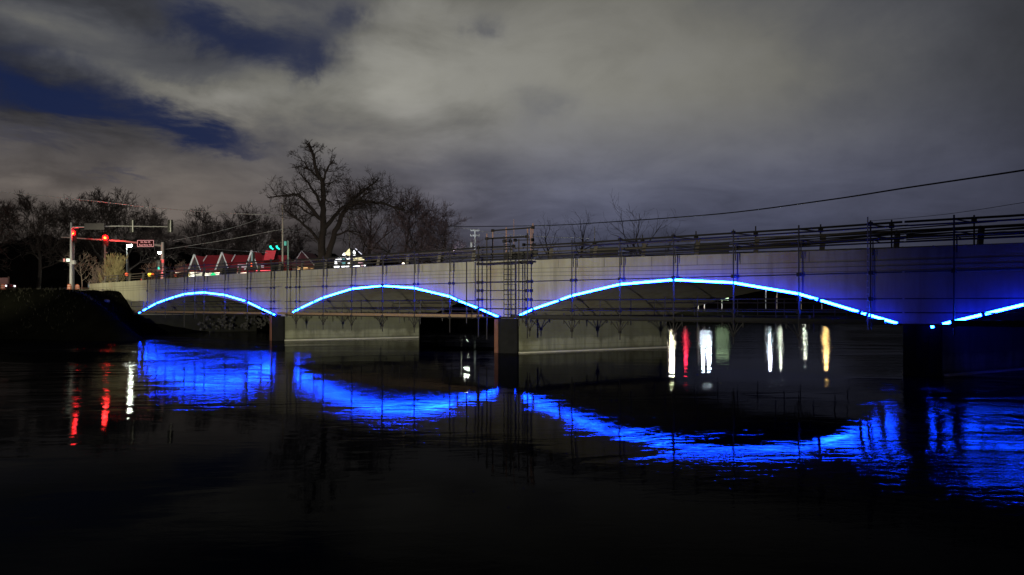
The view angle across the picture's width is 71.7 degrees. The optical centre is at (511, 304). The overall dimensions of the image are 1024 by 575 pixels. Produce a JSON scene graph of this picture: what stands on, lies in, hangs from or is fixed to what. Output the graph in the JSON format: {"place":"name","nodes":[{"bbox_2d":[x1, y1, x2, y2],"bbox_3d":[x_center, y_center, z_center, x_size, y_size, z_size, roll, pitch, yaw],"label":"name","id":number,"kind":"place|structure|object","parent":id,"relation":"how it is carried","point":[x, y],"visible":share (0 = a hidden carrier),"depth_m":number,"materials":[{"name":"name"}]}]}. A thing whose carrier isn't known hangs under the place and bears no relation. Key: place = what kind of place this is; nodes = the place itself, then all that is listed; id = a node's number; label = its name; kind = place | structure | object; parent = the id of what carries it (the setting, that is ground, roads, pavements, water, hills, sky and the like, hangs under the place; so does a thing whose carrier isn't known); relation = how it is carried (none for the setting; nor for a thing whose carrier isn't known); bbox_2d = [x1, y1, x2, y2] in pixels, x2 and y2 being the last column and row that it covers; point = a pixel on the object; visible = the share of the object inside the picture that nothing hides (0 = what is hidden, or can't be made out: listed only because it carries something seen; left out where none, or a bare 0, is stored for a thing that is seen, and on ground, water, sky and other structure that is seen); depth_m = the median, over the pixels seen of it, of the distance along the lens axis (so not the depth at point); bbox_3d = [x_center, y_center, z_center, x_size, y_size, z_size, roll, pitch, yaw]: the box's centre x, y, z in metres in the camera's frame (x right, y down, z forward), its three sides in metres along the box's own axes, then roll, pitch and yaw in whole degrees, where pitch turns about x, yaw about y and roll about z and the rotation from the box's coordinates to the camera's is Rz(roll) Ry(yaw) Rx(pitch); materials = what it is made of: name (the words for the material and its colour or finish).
{"place":"outdoors","nodes":[
{"label":"outdoors","id":0,"kind":"place"},
{"bbox_2d":[0,191,338,215],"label":"cable","id":1,"kind":"object","parent":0,"point":[154,207],"visible":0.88,"depth_m":92.73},
{"bbox_2d":[173,214,271,240],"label":"cable","id":2,"kind":"object","parent":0,"point":[221,230],"visible":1,"depth_m":99.76,"materials":[{"name":"grey metal"}]},
{"bbox_2d":[165,229,344,249],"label":"cable","id":3,"kind":"object","parent":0,"point":[245,236],"visible":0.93,"depth_m":99.66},
{"bbox_2d":[291,251,317,269],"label":"shop building","id":4,"kind":"structure","parent":0,"point":[303,255],"depth_m":126.00,"materials":[{"name":"red"}]},
{"bbox_2d":[0,235,842,308],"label":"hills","id":5,"kind":"structure","parent":0,"point":[22,274],"depth_m":182.95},
{"bbox_2d":[0,289,871,340],"bbox_3d":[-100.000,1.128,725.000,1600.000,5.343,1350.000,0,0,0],"label":"ground","id":6,"kind":"structure","parent":0,"point":[94,320],"depth_m":65.29,"materials":[{"name":"soil"}]},
{"bbox_2d":[0,276,9,289],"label":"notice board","id":7,"kind":"object","parent":6,"relation":"on","point":[4,280],"visible":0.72,"depth_m":81.85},
{"bbox_2d":[0,198,26,272],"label":"bare tree","id":8,"kind":"object","parent":6,"relation":"on","point":[5,215],"visible":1,"depth_m":100.95,"materials":[{"name":"brown plant"}]},
{"bbox_2d":[0,190,89,288],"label":"bare tree","id":9,"kind":"object","parent":6,"relation":"on","point":[39,229],"visible":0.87,"depth_m":116.28,"materials":[{"name":"brown plant"}]},
{"bbox_2d":[0,287,143,333],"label":"bank grass","id":10,"kind":"structure","parent":6,"relation":"on","point":[61,303],"depth_m":67.39,"materials":[{"name":"plant"}]},
{"bbox_2d":[29,190,115,284],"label":"bare tree","id":11,"kind":"object","parent":6,"relation":"on","point":[70,219],"visible":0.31,"depth_m":135.34,"materials":[{"name":"brown plant"}]},
{"bbox_2d":[65,251,101,289],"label":"young tree","id":12,"kind":"object","parent":6,"relation":"on","point":[80,269],"visible":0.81,"depth_m":84.08,"materials":[{"name":"brown plant"}]},
{"bbox_2d":[56,188,131,279],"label":"bare tree","id":13,"kind":"object","parent":6,"relation":"on","point":[110,219],"visible":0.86,"depth_m":123.86,"materials":[{"name":"brown plant"}]},
{"bbox_2d":[84,264,104,283],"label":"shrub","id":14,"kind":"object","parent":6,"relation":"on","point":[95,276],"visible":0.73,"depth_m":86.95,"materials":[{"name":"beige plant"}]},
{"bbox_2d":[104,244,107,275],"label":"post","id":15,"kind":"object","parent":6,"relation":"on","point":[105,252],"visible":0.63,"depth_m":89.89,"materials":[{"name":"metal"}]},
{"bbox_2d":[61,235,163,278],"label":"signal mast","id":16,"kind":"object","parent":6,"relation":"on","point":[142,243],"visible":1,"depth_m":91.62,"materials":[{"name":"metal"}]},
{"bbox_2d":[98,252,128,282],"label":"shrub","id":17,"kind":"object","parent":6,"relation":"on","point":[116,266],"visible":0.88,"depth_m":85.87,"materials":[{"name":"beige plant"}]},
{"bbox_2d":[126,244,131,272],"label":"street lamp","id":18,"kind":"object","parent":6,"relation":"on","point":[129,245],"visible":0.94,"depth_m":111.92,"materials":[{"name":"metal"}]},
{"bbox_2d":[81,186,185,280],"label":"bare tree","id":19,"kind":"object","parent":6,"relation":"on","point":[138,221],"visible":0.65,"depth_m":129.19,"materials":[{"name":"brown plant"}]},
{"bbox_2d":[141,262,164,279],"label":"shrub","id":20,"kind":"object","parent":6,"relation":"on","point":[153,270],"visible":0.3,"depth_m":99.90,"materials":[{"name":"brown plant"}]},
{"bbox_2d":[127,206,184,277],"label":"bare tree","id":21,"kind":"object","parent":6,"relation":"on","point":[159,237],"visible":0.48,"depth_m":138.89,"materials":[{"name":"brown plant"}]},
{"bbox_2d":[166,259,192,277],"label":"shrub","id":22,"kind":"object","parent":6,"relation":"on","point":[180,264],"visible":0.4,"depth_m":103.00,"materials":[{"name":"brown plant"}]},
{"bbox_2d":[169,205,230,256],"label":"bare tree","id":23,"kind":"object","parent":6,"relation":"on","point":[196,226],"visible":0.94,"depth_m":144.62,"materials":[{"name":"brown plant"}]},
{"bbox_2d":[193,210,263,254],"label":"bare tree","id":24,"kind":"object","parent":6,"relation":"on","point":[233,224],"visible":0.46,"depth_m":148.63,"materials":[{"name":"brown plant"}]},
{"bbox_2d":[197,309,269,332],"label":"bank foliage","id":25,"kind":"object","parent":6,"relation":"on","point":[219,320],"visible":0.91,"depth_m":77.26,"materials":[{"name":"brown plant"}]},
{"bbox_2d":[175,250,291,276],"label":"shop building","id":26,"kind":"structure","parent":6,"relation":"on","point":[222,257],"depth_m":123.05,"materials":[{"name":"red paint"}]},
{"bbox_2d":[251,252,254,272],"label":"signal post","id":27,"kind":"object","parent":6,"relation":"on","point":[253,256],"visible":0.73,"depth_m":83.65,"materials":[{"name":"grey metal"}]},
{"bbox_2d":[220,200,292,254],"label":"bare tree","id":28,"kind":"object","parent":6,"relation":"on","point":[264,228],"visible":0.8,"depth_m":146.27,"materials":[{"name":"brown plant"}]},
{"bbox_2d":[269,240,288,270],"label":"signal mast","id":29,"kind":"object","parent":6,"relation":"on","point":[272,242],"visible":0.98,"depth_m":103.48,"materials":[{"name":"metal"}]},
{"bbox_2d":[282,206,282,261],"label":"utility pole","id":30,"kind":"object","parent":6,"relation":"on","point":[282,235],"visible":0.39,"depth_m":99.90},
{"bbox_2d":[263,225,316,260],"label":"bare tree","id":31,"kind":"object","parent":6,"relation":"on","point":[299,247],"visible":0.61,"depth_m":139.35,"materials":[{"name":"brown plant"}]},
{"bbox_2d":[261,139,415,261],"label":"bare tree","id":32,"kind":"object","parent":6,"relation":"on","point":[351,200],"visible":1,"depth_m":99.39,"materials":[{"name":"brown plant"}]},
{"bbox_2d":[332,248,372,267],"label":"glass store","id":33,"kind":"structure","parent":6,"relation":"on","point":[352,252],"depth_m":112.00,"materials":[{"name":"glass"}]},
{"bbox_2d":[329,176,415,264],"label":"bare tree","id":34,"kind":"object","parent":6,"relation":"on","point":[388,219],"visible":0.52,"depth_m":122.48,"materials":[{"name":"brown plant"}]},
{"bbox_2d":[352,186,448,265],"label":"bare tree","id":35,"kind":"object","parent":6,"relation":"on","point":[404,248],"visible":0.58,"depth_m":116.60,"materials":[{"name":"brown plant"}]},
{"bbox_2d":[392,193,465,263],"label":"bare tree","id":36,"kind":"object","parent":6,"relation":"on","point":[426,219],"visible":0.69,"depth_m":110.06,"materials":[{"name":"brown plant"}]},
{"bbox_2d":[403,202,484,263],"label":"bare tree","id":37,"kind":"object","parent":6,"relation":"on","point":[445,224],"visible":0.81,"depth_m":110.65,"materials":[{"name":"brown plant"}]},
{"bbox_2d":[470,229,479,261],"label":"utility pole","id":38,"kind":"object","parent":6,"relation":"on","point":[474,230],"visible":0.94,"depth_m":111.84,"materials":[{"name":"metal"}]},
{"bbox_2d":[482,231,568,237],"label":"cable","id":39,"kind":"object","parent":38,"relation":"attached to","point":[524,235],"visible":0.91,"depth_m":118.88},
{"bbox_2d":[456,169,1023,226],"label":"cable","id":40,"kind":"object","parent":38,"relation":"attached to","point":[786,205],"visible":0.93,"depth_m":56.56,"materials":[{"name":"black paint"}]},
{"bbox_2d":[529,216,569,258],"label":"bare tree","id":41,"kind":"object","parent":6,"relation":"on","point":[545,236],"visible":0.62,"depth_m":177.26,"materials":[{"name":"brown plant"}]},
{"bbox_2d":[554,212,607,257],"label":"bare tree","id":42,"kind":"object","parent":6,"relation":"on","point":[582,233],"visible":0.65,"depth_m":171.80,"materials":[{"name":"brown plant"}]},
{"bbox_2d":[0,321,1023,574],"bbox_3d":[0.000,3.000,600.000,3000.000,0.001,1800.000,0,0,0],"label":"water","id":43,"kind":"structure","parent":0,"point":[756,449],"depth_m":13.89,"materials":[{"name":"black liquid"}]},
{"bbox_2d":[89,243,1023,375],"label":"arch bridge","id":44,"kind":"structure","parent":43,"relation":"in","point":[945,351],"depth_m":42.05,"materials":[{"name":"concrete"}]},
{"bbox_2d":[131,259,282,326],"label":"tube scaffold","id":45,"kind":"object","parent":44,"relation":"attached to","point":[221,313],"visible":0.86,"depth_m":65.33,"materials":[{"name":"metal"}]},
{"bbox_2d":[139,292,275,314],"bbox_3d":[-28.907,-0.103,65.644,24.229,2.106,0.181,0,0,38],"label":"light tube run","id":46,"kind":"object","parent":45,"relation":"attached to","point":[209,293],"visible":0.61,"depth_m":64.46,"materials":[{"name":"plastic"}]},
{"bbox_2d":[277,247,493,332],"bbox_3d":[-5.704,-0.895,54.833,24.020,5.590,12.601,0,0,38],"label":"tube scaffold","id":47,"kind":"object","parent":44,"relation":"attached to","point":[449,315],"visible":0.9,"depth_m":50.59,"materials":[{"name":"metal"}]},
{"bbox_2d":[293,285,498,316],"bbox_3d":[-9.188,-0.277,50.212,21.338,2.227,0.181,0,0,38],"label":"light tube run","id":48,"kind":"object","parent":47,"relation":"attached to","point":[483,310],"visible":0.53,"depth_m":48.97,"materials":[{"name":"plastic"}]},
{"bbox_2d":[466,223,536,338],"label":"access tower","id":49,"kind":"structure","parent":44,"relation":"on","point":[527,256],"depth_m":43.40,"materials":[{"name":"metal"}]},
{"bbox_2d":[504,236,510,316],"bbox_3d":[-0.283,-1.678,42.528,0.572,4.868,0.056,0,0,38],"label":"access ladder","id":50,"kind":"object","parent":49,"relation":"attached to","point":[507,284],"visible":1,"depth_m":42.49,"materials":[{"name":"metal"}]},
{"bbox_2d":[103,223,1023,282],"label":"bridge railing","id":51,"kind":"object","parent":44,"relation":"on","point":[822,248],"visible":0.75,"depth_m":39.01,"materials":[{"name":"metal"}]},
{"bbox_2d":[222,267,236,274],"bbox_3d":[-25.681,-3.023,64.170,2.833,0.624,0.080,0,0,38],"label":"plywood panel","id":52,"kind":"object","parent":51,"relation":"attached to","point":[229,270],"visible":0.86,"depth_m":63.84,"materials":[{"name":"brown wood"}]},
{"bbox_2d":[271,263,283,270],"bbox_3d":[-19.685,-3.101,59.477,1.812,0.645,0.080,0,0,38],"label":"plywood panel","id":53,"kind":"object","parent":51,"relation":"attached to","point":[277,266],"visible":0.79,"depth_m":59.48,"materials":[{"name":"brown wood"}]},
{"bbox_2d":[314,262,331,268],"bbox_3d":[-14.866,-3.060,55.706,2.136,0.535,0.080,0,0,38],"label":"plywood panel","id":54,"kind":"object","parent":51,"relation":"attached to","point":[321,266],"visible":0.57,"depth_m":55.87,"materials":[{"name":"brown wood"}]},
{"bbox_2d":[590,247,617,257],"bbox_3d":[5.174,-2.929,40.022,1.822,0.609,0.080,0,0,38],"label":"plywood panel","id":55,"kind":"object","parent":51,"relation":"attached to","point":[604,252],"visible":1,"depth_m":39.96,"materials":[{"name":"brown wood"}]},
{"bbox_2d":[694,242,728,254],"bbox_3d":[10.159,-2.848,36.121,1.839,0.622,0.080,0,0,38],"label":"plywood panel","id":56,"kind":"object","parent":51,"relation":"attached to","point":[716,252],"visible":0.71,"depth_m":36.05,"materials":[{"name":"brown wood"}]},
{"bbox_2d":[511,220,907,345],"bbox_3d":[12.549,-0.984,40.513,22.420,5.769,12.657,0,0,38],"label":"tube scaffold","id":57,"kind":"object","parent":44,"relation":"on","point":[733,319],"visible":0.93,"depth_m":35.29,"materials":[{"name":"metal"}]},
{"bbox_2d":[519,279,897,323],"bbox_3d":[8.303,-0.229,36.523,20.653,2.202,0.181,0,0,38],"label":"light tube run","id":58,"kind":"object","parent":57,"relation":"attached to","point":[748,285],"visible":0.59,"depth_m":34.84,"materials":[{"name":"plastic"}]},
{"bbox_2d":[867,217,868,329],"bbox_3d":[15.220,-1.325,30.332,0.059,4.850,0.068,0,0,0],"label":"measuring pole","id":59,"kind":"object","parent":57,"relation":"attached to","point":[867,273],"visible":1,"depth_m":30.32,"materials":[{"name":"black metal"}]},
{"bbox_2d":[729,222,1023,246],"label":"tube bundle","id":60,"kind":"object","parent":57,"relation":"on","point":[904,233],"visible":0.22,"depth_m":31.03,"materials":[{"name":"metal"}]},
{"bbox_2d":[569,242,1023,258],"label":"bridge railing","id":61,"kind":"object","parent":44,"relation":"on","point":[805,250],"visible":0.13,"depth_m":43.49,"materials":[{"name":"metal"}]},
{"bbox_2d":[904,214,1023,334],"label":"tube scaffold","id":62,"kind":"object","parent":44,"relation":"on","point":[983,323],"visible":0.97,"depth_m":28.50,"materials":[{"name":"metal"}]},
{"bbox_2d":[930,303,1023,328],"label":"light tube run","id":63,"kind":"object","parent":62,"relation":"attached to","point":[992,311],"visible":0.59,"depth_m":28.16,"materials":[{"name":"plastic"}]},
{"bbox_2d":[0,0,1023,262],"label":"sky","id":64,"kind":"structure","parent":0,"point":[510,113],"materials":[{"name":"grey"}]},
{"bbox_2d":[572,197,690,256],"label":"bare tree","id":65,"kind":"object","parent":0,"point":[636,231],"visible":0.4,"depth_m":102.61,"materials":[{"name":"brown plant"}]},
{"bbox_2d":[873,202,1023,220],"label":"cable","id":66,"kind":"object","parent":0,"point":[951,213],"visible":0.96,"depth_m":51.28,"materials":[{"name":"black paint"}]},
{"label":"kerb","id":67,"kind":"structure","parent":0,"visible":0},
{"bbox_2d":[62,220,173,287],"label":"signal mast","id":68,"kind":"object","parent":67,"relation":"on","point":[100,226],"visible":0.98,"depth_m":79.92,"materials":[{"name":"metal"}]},
{"label":"road","id":69,"kind":"structure","parent":0,"visible":0},
{"bbox_2d":[0,284,15,288],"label":"parked car","id":70,"kind":"object","parent":69,"relation":"on","point":[12,286],"visible":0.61,"depth_m":83.84,"materials":[{"name":"paint"}]},
{"bbox_2d":[72,230,76,289],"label":"signal post","id":71,"kind":"object","parent":69,"relation":"on","point":[74,236],"visible":0.81,"depth_m":81.42,"materials":[{"name":"grey metal"}]}
]}

